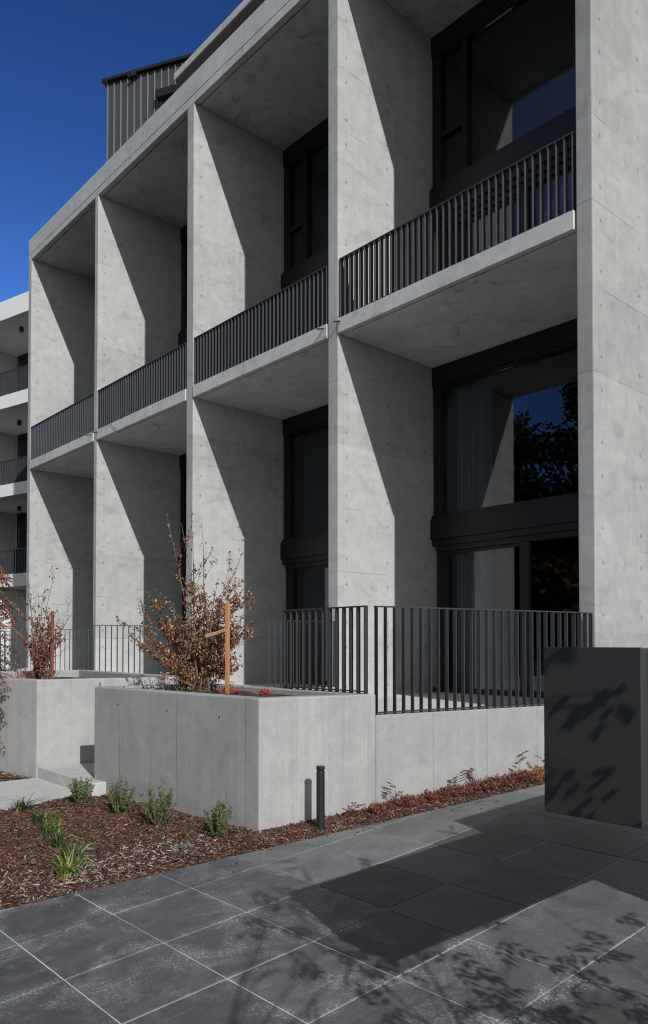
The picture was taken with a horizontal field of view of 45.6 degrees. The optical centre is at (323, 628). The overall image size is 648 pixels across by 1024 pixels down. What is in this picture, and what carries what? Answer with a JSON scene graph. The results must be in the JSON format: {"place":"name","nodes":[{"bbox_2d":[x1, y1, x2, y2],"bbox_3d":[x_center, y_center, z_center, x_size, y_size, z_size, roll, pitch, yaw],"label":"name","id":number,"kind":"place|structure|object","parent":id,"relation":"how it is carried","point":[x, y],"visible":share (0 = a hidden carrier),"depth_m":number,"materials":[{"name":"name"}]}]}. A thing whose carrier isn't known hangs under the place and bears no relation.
{"place":"outdoors","nodes":[
{"label":"outdoors","id":0,"kind":"place"},
{"bbox_2d":[0,778,71,810],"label":"path","id":1,"kind":"structure","parent":0,"point":[39,789],"depth_m":7.74,"materials":[{"name":"concrete"}]},
{"bbox_2d":[0,0,242,301],"label":"sky","id":2,"kind":"structure","parent":0,"point":[55,55],"materials":[{"name":"blue"}]},
{"bbox_2d":[0,773,544,918],"bbox_3d":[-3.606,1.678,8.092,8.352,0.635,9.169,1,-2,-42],"label":"bark mulch","id":3,"kind":"object","parent":0,"point":[272,837],"visible":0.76,"depth_m":5.88,"materials":[{"name":"brown wood"}]},
{"bbox_2d":[0,771,23,779],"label":"fallen leaves","id":4,"kind":"object","parent":3,"relation":"on","point":[9,774],"visible":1,"depth_m":8.58,"materials":[{"name":"red plant"}]},
{"bbox_2d":[0,555,28,749],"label":"pistachio tree","id":5,"kind":"object","parent":3,"relation":"on","point":[5,579],"visible":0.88,"depth_m":8.88,"materials":[{"name":"red plant"}]},
{"bbox_2d":[7,795,45,811],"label":"grass tuft","id":6,"kind":"object","parent":3,"relation":"on","point":[22,806],"visible":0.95,"depth_m":7.00,"materials":[{"name":"green plant"}]},
{"bbox_2d":[25,807,57,823],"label":"grass tuft","id":7,"kind":"object","parent":3,"relation":"on","point":[38,818],"visible":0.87,"depth_m":6.54,"materials":[{"name":"green plant"}]},
{"bbox_2d":[27,814,71,838],"bbox_3d":[-2.156,1.561,6.110,0.332,0.201,0.412,0,-1,10],"label":"grass tuft","id":8,"kind":"object","parent":3,"relation":"on","point":[47,831],"visible":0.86,"depth_m":6.10,"materials":[{"name":"green plant"}]},
{"bbox_2d":[32,828,75,849],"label":"grass tuft","id":9,"kind":"object","parent":3,"relation":"on","point":[57,840],"visible":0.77,"depth_m":5.81,"materials":[{"name":"green plant"}]},
{"bbox_2d":[31,846,102,882],"bbox_3d":[-1.738,1.564,5.140,0.441,0.200,0.438,1,-2,-42],"label":"grass tuft","id":10,"kind":"object","parent":3,"relation":"on","point":[66,869],"visible":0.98,"depth_m":5.13,"materials":[{"name":"green plant"}]},
{"bbox_2d":[44,836,95,865],"bbox_3d":[-1.767,1.557,5.422,0.367,0.205,0.485,0,-1,7],"label":"grass tuft","id":11,"kind":"object","parent":3,"relation":"on","point":[77,856],"visible":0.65,"depth_m":5.41,"materials":[{"name":"green plant"}]},
{"bbox_2d":[68,777,94,805],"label":"evergreen shrub","id":12,"kind":"object","parent":3,"relation":"on","point":[81,795],"visible":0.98,"depth_m":7.14,"materials":[{"name":"green plant"}]},
{"bbox_2d":[107,773,135,814],"bbox_3d":[-1.771,1.458,6.743,0.250,0.382,0.280,0,-1,-15],"label":"evergreen shrub","id":13,"kind":"object","parent":3,"relation":"on","point":[118,806],"visible":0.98,"depth_m":6.71,"materials":[{"name":"green plant"}]},
{"bbox_2d":[138,779,177,826],"bbox_3d":[-1.362,1.433,6.294,0.331,0.412,0.279,1,-2,-42],"label":"evergreen shrub","id":14,"kind":"object","parent":3,"relation":"on","point":[161,817],"visible":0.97,"depth_m":6.26,"materials":[{"name":"green plant"}]},
{"bbox_2d":[165,842,198,853],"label":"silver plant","id":15,"kind":"object","parent":3,"relation":"on","point":[185,846],"visible":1,"depth_m":5.60,"materials":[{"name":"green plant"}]},
{"bbox_2d":[203,795,232,838],"bbox_3d":[-0.805,1.443,5.866,0.238,0.357,0.204,-1,-1,32],"label":"evergreen shrub","id":16,"kind":"object","parent":3,"relation":"on","point":[217,829],"visible":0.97,"depth_m":5.85,"materials":[{"name":"green plant"}]},
{"bbox_2d":[316,765,324,829],"bbox_3d":[-0.027,1.334,5.950,0.067,0.548,0.067,1,-2,-42],"label":"bollard light","id":17,"kind":"object","parent":3,"relation":"on","point":[320,797],"visible":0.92,"depth_m":5.92,"materials":[{"name":"paint"}]},
{"bbox_2d":[342,802,364,817],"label":"red groundcover","id":18,"kind":"object","parent":3,"relation":"on","point":[354,812],"visible":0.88,"depth_m":6.25,"materials":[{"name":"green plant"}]},
{"bbox_2d":[359,800,397,814],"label":"red groundcover","id":19,"kind":"object","parent":3,"relation":"on","point":[378,808],"visible":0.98,"depth_m":6.35,"materials":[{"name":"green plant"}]},
{"bbox_2d":[385,782,426,807],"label":"red groundcover","id":20,"kind":"object","parent":3,"relation":"on","point":[413,800],"visible":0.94,"depth_m":6.50,"materials":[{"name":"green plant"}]},
{"bbox_2d":[417,787,450,802],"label":"red groundcover","id":21,"kind":"object","parent":3,"relation":"on","point":[436,795],"visible":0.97,"depth_m":6.62,"materials":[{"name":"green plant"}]},
{"bbox_2d":[441,770,475,796],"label":"red groundcover","id":22,"kind":"object","parent":3,"relation":"on","point":[463,790],"visible":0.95,"depth_m":6.75,"materials":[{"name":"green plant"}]},
{"bbox_2d":[465,768,502,792],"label":"red groundcover","id":23,"kind":"object","parent":3,"relation":"on","point":[480,786],"visible":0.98,"depth_m":6.89,"materials":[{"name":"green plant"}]},
{"bbox_2d":[485,773,523,786],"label":"red groundcover","id":24,"kind":"object","parent":3,"relation":"on","point":[507,780],"visible":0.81,"depth_m":7.03,"materials":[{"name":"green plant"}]},
{"bbox_2d":[510,750,538,782],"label":"red groundcover","id":25,"kind":"object","parent":3,"relation":"on","point":[524,776],"visible":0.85,"depth_m":7.14,"materials":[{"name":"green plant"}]},
{"bbox_2d":[526,755,543,780],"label":"red groundcover","id":26,"kind":"object","parent":3,"relation":"on","point":[539,770],"visible":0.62,"depth_m":7.25,"materials":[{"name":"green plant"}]},
{"bbox_2d":[0,784,647,1023],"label":"paving","id":27,"kind":"structure","parent":0,"point":[575,928],"depth_m":4.06,"materials":[{"name":"grey tile"}]},
{"bbox_2d":[544,647,647,828],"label":"letterbox bank","id":28,"kind":"structure","parent":27,"relation":"on","point":[596,733],"depth_m":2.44,"materials":[{"name":"paint"}]},
{"bbox_3d":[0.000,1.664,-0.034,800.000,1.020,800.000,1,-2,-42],"label":"ground","id":29,"kind":"structure","parent":0,"visible":0},
{"bbox_2d":[0,291,28,667],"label":"white apartment block","id":30,"kind":"structure","parent":29,"relation":"on","point":[14,318],"depth_m":27.63,"materials":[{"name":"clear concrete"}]},
{"bbox_2d":[17,513,26,572],"bbox_3d":[-8.570,-3.193,27.773,8.100,2.638,0.080,-1,-1,33],"label":"window","id":31,"kind":"structure","parent":30,"relation":"in","point":[21,518],"depth_m":29.81,"materials":[{"name":"black glass"}]},
{"bbox_2d":[17,433,27,481],"bbox_3d":[-8.570,-6.287,27.836,8.100,2.608,0.080,-1,-1,33],"label":"window","id":32,"kind":"structure","parent":30,"relation":"in","point":[22,450],"depth_m":29.89,"materials":[{"name":"black glass"}]},
{"bbox_2d":[18,353,27,390],"bbox_3d":[-8.570,-9.407,27.900,8.100,2.608,0.080,-1,-1,33],"label":"window","id":33,"kind":"structure","parent":30,"relation":"in","point":[23,359],"depth_m":29.95,"materials":[{"name":"black glass"}]},
{"bbox_2d":[2,668,27,670],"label":"terrace wall","id":34,"kind":"structure","parent":29,"relation":"on","point":[18,669],"depth_m":19.35,"materials":[{"name":"concrete"}]},
{"bbox_2d":[1,631,26,667],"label":"terrace railing","id":35,"kind":"object","parent":34,"relation":"on","point":[13,647],"visible":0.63,"depth_m":19.26,"materials":[{"name":"grey metal"}]},
{"bbox_2d":[39,763,105,796],"bbox_3d":[-1.852,1.708,8.487,2.188,0.391,1.336,1,-1,-33],"label":"concrete landing","id":36,"kind":"object","parent":29,"relation":"on","point":[61,775],"visible":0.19,"depth_m":8.06,"materials":[{"name":"grey concrete"}]},
{"bbox_2d":[0,670,181,777],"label":"concrete planter","id":37,"kind":"object","parent":29,"relation":"on","point":[50,722],"visible":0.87,"depth_m":8.66,"materials":[{"name":"concrete"}]},
{"bbox_2d":[7,669,30,678],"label":"red plant","id":38,"kind":"object","parent":37,"relation":"on","point":[21,674],"visible":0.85,"depth_m":10.51,"materials":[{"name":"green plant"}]},
{"bbox_2d":[38,611,53,678],"bbox_3d":[-3.827,0.287,10.585,0.264,1.060,0.045,-1,-1,26],"label":"timber stake","id":39,"kind":"object","parent":37,"relation":"on","point":[51,652],"visible":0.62,"depth_m":10.53,"materials":[{"name":"wood"}]},
{"bbox_2d":[18,565,79,678],"bbox_3d":[-3.848,-0.081,10.710,0.712,1.681,0.754,1,-2,-42],"label":"autumn shrub","id":40,"kind":"object","parent":37,"relation":"on","point":[40,657],"visible":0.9,"depth_m":10.57,"materials":[{"name":"red plant"}]},
{"bbox_2d":[94,683,375,832],"bbox_3d":[-0.927,1.215,7.091,1.248,1.305,2.697,1,-2,-42],"label":"concrete planter","id":41,"kind":"object","parent":29,"relation":"on","point":[253,755],"visible":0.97,"depth_m":6.37,"materials":[{"name":"concrete"}]},
{"bbox_2d":[123,683,170,690],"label":"groundcover plant","id":42,"kind":"object","parent":41,"relation":"on","point":[144,687],"visible":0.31,"depth_m":7.59,"materials":[{"name":"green plant"}]},
{"bbox_2d":[153,679,196,691],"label":"groundcover plant","id":43,"kind":"object","parent":41,"relation":"on","point":[176,689],"visible":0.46,"depth_m":7.46,"materials":[{"name":"green plant"}]},
{"bbox_2d":[115,513,257,691],"bbox_3d":[-1.340,-0.237,7.906,1.503,1.858,0.842,0,-1,9],"label":"autumn shrub","id":44,"kind":"object","parent":41,"relation":"on","point":[201,663],"visible":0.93,"depth_m":7.75,"materials":[{"name":"brown plant"}]},
{"bbox_2d":[182,685,222,693],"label":"groundcover plant","id":45,"kind":"object","parent":41,"relation":"on","point":[200,690],"visible":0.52,"depth_m":7.19,"materials":[{"name":"green plant"}]},
{"bbox_2d":[205,603,229,693],"bbox_3d":[-1.034,0.240,7.448,0.264,0.985,0.045,-1,-1,26],"label":"timber stake","id":46,"kind":"object","parent":41,"relation":"on","point":[226,630],"visible":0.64,"depth_m":7.39,"materials":[{"name":"wood"}]},
{"bbox_2d":[216,679,242,694],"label":"red plant","id":47,"kind":"object","parent":41,"relation":"on","point":[234,691],"visible":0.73,"depth_m":7.44,"materials":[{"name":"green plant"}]},
{"bbox_2d":[257,685,274,695],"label":"red plant","id":48,"kind":"object","parent":41,"relation":"on","point":[262,692],"visible":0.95,"depth_m":7.20,"materials":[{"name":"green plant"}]},
{"bbox_2d":[283,605,367,693],"bbox_3d":[-0.007,0.182,6.932,0.042,0.747,1.103,1,-2,-42],"label":"terrace railing","id":49,"kind":"object","parent":41,"relation":"on","point":[316,650],"visible":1,"depth_m":6.92,"materials":[{"name":"grey metal"}]},
{"bbox_2d":[293,687,334,690],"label":"terrace wall","id":50,"kind":"structure","parent":29,"relation":"on","point":[319,689],"depth_m":10.79,"materials":[{"name":"concrete"}]},
{"bbox_2d":[267,620,334,687],"bbox_3d":[-0.304,0.349,10.664,1.041,0.927,0.042,1,-1,-30],"label":"terrace railing","id":51,"kind":"object","parent":50,"relation":"on","point":[333,685],"visible":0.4,"depth_m":10.51,"materials":[{"name":"grey metal"}]},
{"bbox_2d":[26,0,647,711],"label":"apartment building","id":52,"kind":"structure","parent":29,"relation":"on","point":[340,304],"depth_m":12.28,"materials":[{"name":"concrete"}]},
{"bbox_2d":[101,52,193,160],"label":"rooftop block","id":53,"kind":"structure","parent":52,"relation":"on","point":[138,98],"depth_m":22.82,"materials":[{"name":"metal"}]},
{"bbox_2d":[177,453,186,653],"bbox_3d":[-2.145,-1.505,16.708,0.200,5.184,3.624,1,-2,-42],"label":"window","id":54,"kind":"structure","parent":52,"relation":"in","point":[182,458],"depth_m":17.97,"materials":[{"name":"black glass"}]},
{"bbox_2d":[178,224,186,345],"bbox_3d":[-2.145,-6.897,16.818,0.200,5.159,3.624,1,-2,-42],"label":"window","id":55,"kind":"structure","parent":52,"relation":"in","point":[182,336],"depth_m":18.09,"materials":[{"name":"black glass"}]},
{"bbox_2d":[280,404,327,684],"bbox_3d":[0.422,-1.564,13.852,0.200,5.184,3.604,1,-2,-42],"label":"window","id":56,"kind":"structure","parent":52,"relation":"in","point":[304,546],"depth_m":14.74,"materials":[{"name":"black glass"}]},
{"bbox_2d":[281,117,327,289],"bbox_3d":[0.422,-6.955,13.963,0.200,5.159,3.604,1,-2,-42],"label":"window","id":57,"kind":"structure","parent":52,"relation":"in","point":[305,162],"depth_m":14.84,"materials":[{"name":"black glass"}]},
{"bbox_2d":[429,0,575,269],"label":"window","id":58,"kind":"structure","parent":52,"relation":"in","point":[504,72],"depth_m":11.56,"materials":[{"name":"black glass"}]},
{"bbox_2d":[430,318,578,697],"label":"window","id":59,"kind":"structure","parent":52,"relation":"in","point":[509,538],"depth_m":12.29,"materials":[{"name":"black glass"}]},
{"bbox_2d":[375,704,543,803],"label":"terrace wall","id":60,"kind":"structure","parent":29,"relation":"on","point":[417,752],"depth_m":6.92,"materials":[{"name":"concrete"}]},
{"bbox_2d":[374,606,592,714],"bbox_3d":[1.623,0.279,7.255,2.751,0.927,0.096,1,-1,-32],"label":"terrace railing","id":61,"kind":"object","parent":60,"relation":"on","point":[573,644],"visible":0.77,"depth_m":7.10,"materials":[{"name":"grey metal"}]},
{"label":"terrace wall","id":62,"kind":"object","parent":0,"visible":0},
{"bbox_2d":[93,625,189,674],"bbox_3d":[-3.140,0.404,13.340,1.695,0.927,0.042,1,-1,-30],"label":"terrace railing","id":63,"kind":"object","parent":62,"relation":"on","point":[128,649],"visible":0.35,"depth_m":13.18,"materials":[{"name":"grey metal"}]},
{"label":"terrace wall","id":64,"kind":"object","parent":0,"visible":0},
{"bbox_2d":[0,628,92,670],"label":"terrace railing","id":65,"kind":"object","parent":64,"relation":"on","point":[55,650],"visible":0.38,"depth_m":16.35,"materials":[{"name":"grey metal"}]}
]}

